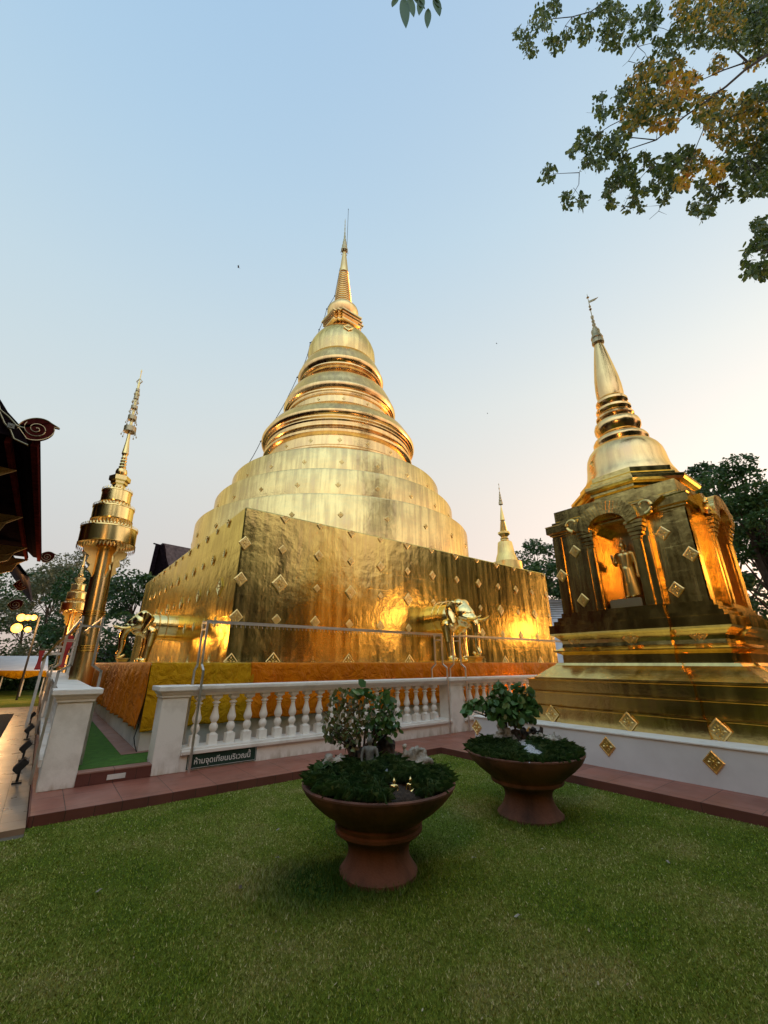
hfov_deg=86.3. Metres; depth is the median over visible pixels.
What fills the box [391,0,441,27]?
leafy twig
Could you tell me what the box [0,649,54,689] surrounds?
hedge bush
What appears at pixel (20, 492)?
timber hall
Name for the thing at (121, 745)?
pink border
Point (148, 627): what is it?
elephant statue
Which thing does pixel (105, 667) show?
satin cloth
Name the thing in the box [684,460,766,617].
leafy tree
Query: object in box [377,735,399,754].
rock
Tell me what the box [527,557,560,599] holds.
leafy tree
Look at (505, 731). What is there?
rock
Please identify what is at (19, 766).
floodlight
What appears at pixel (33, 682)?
hedge bush
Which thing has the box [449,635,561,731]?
steel frame
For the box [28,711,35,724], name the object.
floodlight
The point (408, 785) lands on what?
gold figurine
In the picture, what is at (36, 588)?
leafy tree
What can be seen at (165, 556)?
steep roof hall
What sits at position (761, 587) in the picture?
leafy tree
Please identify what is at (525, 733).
rock
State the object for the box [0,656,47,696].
canopy tent
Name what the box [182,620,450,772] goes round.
steel frame
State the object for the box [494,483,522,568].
distant chedi
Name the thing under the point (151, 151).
sky
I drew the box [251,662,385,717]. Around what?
satin cloth
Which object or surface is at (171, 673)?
satin cloth
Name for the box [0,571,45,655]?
leafy tree
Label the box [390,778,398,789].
gold figurine
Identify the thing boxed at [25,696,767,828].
kerb
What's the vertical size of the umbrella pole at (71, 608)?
8.848 m
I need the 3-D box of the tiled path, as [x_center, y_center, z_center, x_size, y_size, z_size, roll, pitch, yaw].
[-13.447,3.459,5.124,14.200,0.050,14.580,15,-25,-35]
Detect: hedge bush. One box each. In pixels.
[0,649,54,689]
[0,659,67,690]
[4,660,109,691]
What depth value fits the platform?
7.31 m
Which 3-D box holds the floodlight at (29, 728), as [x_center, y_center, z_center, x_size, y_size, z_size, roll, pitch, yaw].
[-7.210,4.455,8.314,0.152,0.286,0.180,15,-25,-35]
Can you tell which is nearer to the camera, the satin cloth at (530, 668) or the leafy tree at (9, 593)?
the satin cloth at (530, 668)
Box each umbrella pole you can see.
[55,552,87,672]
[68,370,142,685]
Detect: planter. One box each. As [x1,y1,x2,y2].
[298,751,458,892]
[462,732,585,826]
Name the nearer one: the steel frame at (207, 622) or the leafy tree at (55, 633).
the steel frame at (207, 622)
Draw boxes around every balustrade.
[36,671,103,792]
[147,675,535,776]
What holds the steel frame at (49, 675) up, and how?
on the kerb
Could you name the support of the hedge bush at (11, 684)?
on the lawn at (7, 698)
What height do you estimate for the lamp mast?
3.572 m
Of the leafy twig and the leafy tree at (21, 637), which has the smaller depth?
the leafy twig
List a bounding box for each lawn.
[0,679,39,707]
[0,754,767,1023]
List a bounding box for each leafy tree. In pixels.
[0,560,80,655]
[0,564,64,652]
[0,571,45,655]
[31,566,132,671]
[42,551,129,628]
[57,568,155,662]
[515,538,557,599]
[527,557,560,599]
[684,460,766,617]
[692,453,767,619]
[722,486,767,612]
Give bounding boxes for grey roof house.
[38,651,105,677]
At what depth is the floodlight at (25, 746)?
6.50 m
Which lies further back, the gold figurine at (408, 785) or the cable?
the cable
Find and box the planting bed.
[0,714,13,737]
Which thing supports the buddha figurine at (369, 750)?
on the planter at (370, 812)
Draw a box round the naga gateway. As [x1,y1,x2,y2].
[24,624,79,727]
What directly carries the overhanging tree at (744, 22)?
on the ground at (11, 837)
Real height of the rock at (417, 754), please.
0.247 m
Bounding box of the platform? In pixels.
[94,664,488,750]
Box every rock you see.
[322,753,344,763]
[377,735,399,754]
[401,744,433,763]
[493,723,516,739]
[519,726,542,739]
[529,732,561,740]
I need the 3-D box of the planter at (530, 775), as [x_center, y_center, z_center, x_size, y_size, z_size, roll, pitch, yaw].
[1.545,2.821,4.414,1.332,0.756,1.340,15,-25,-35]
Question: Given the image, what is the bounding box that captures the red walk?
[30,730,767,815]
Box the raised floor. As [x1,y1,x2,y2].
[78,721,147,769]
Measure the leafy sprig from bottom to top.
0.142 m
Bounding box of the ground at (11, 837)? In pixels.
[0,690,41,841]
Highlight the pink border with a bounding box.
[92,711,148,754]
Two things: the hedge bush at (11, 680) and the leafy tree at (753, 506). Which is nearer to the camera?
the leafy tree at (753, 506)
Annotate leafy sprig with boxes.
[313,761,335,771]
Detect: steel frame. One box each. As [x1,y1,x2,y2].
[28,616,103,784]
[35,635,75,729]
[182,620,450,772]
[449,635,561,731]
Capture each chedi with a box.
[130,209,557,662]
[472,295,767,797]
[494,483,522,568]
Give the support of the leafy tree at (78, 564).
on the ground at (11, 837)
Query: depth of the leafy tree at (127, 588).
29.18 m
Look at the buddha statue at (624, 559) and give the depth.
7.44 m
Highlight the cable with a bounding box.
[133,724,138,751]
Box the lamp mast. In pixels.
[11,614,40,699]
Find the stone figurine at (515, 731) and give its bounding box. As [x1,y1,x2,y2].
[511,725,521,741]
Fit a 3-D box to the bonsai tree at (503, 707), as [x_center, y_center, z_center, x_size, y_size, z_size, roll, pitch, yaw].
[1.348,2.300,4.691,0.956,0.704,0.452,-3,-20,9]
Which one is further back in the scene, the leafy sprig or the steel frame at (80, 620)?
the steel frame at (80, 620)
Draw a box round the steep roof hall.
[139,543,190,611]
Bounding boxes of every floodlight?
[11,757,29,784]
[18,739,33,761]
[23,723,35,739]
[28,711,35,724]
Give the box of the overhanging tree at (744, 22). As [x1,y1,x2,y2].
[511,0,767,282]
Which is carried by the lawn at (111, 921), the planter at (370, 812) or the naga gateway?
the planter at (370, 812)
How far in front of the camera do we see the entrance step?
5.14 m
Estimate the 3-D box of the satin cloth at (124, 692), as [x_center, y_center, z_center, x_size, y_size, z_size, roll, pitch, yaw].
[-5.189,3.540,8.217,0.245,0.988,4.931,15,-25,-35]
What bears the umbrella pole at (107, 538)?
on the raised floor
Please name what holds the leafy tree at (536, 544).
on the ground at (11, 837)
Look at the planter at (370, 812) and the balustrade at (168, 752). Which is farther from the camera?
the balustrade at (168, 752)
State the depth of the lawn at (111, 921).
2.55 m
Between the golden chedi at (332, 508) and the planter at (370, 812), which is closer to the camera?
the planter at (370, 812)
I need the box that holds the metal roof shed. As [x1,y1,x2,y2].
[549,600,563,662]
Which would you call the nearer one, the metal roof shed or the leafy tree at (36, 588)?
the metal roof shed
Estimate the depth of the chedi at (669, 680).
6.85 m
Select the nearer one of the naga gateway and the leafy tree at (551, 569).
the naga gateway
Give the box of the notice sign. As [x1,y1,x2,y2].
[186,747,256,769]
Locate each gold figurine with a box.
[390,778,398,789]
[406,777,413,791]
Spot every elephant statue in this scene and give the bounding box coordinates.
[113,610,178,662]
[424,599,488,662]
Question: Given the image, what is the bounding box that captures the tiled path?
[0,706,37,837]
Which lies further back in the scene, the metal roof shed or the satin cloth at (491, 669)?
the metal roof shed
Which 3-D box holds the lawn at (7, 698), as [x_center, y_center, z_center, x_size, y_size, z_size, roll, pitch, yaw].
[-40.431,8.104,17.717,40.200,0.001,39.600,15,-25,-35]
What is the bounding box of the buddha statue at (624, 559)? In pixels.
[610,537,645,608]
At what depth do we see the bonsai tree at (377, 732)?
3.54 m
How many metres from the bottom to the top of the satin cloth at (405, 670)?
0.930 m
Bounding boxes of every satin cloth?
[91,662,114,704]
[101,662,151,728]
[139,662,253,731]
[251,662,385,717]
[385,662,460,705]
[459,662,525,700]
[516,662,555,684]
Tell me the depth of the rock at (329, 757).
3.36 m
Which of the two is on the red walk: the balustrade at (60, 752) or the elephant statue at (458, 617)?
the balustrade at (60, 752)
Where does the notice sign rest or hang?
attached to the balustrade at (168, 752)
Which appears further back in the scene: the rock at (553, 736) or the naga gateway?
the naga gateway
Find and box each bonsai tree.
[320,679,403,757]
[460,679,542,728]
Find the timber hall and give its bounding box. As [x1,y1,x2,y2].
[0,400,59,609]
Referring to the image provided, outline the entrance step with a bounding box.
[74,762,151,787]
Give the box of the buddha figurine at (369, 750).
[360,734,378,760]
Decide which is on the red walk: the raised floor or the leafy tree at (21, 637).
the raised floor
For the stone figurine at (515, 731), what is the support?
on the planter at (530, 775)
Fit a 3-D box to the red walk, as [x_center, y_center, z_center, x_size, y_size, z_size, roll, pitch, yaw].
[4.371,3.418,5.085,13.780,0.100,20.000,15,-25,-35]
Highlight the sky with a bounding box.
[0,0,767,655]
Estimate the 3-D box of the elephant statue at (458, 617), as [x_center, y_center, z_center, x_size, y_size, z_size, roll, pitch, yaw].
[1.962,3.621,12.434,1.160,1.806,2.854,15,-25,-35]

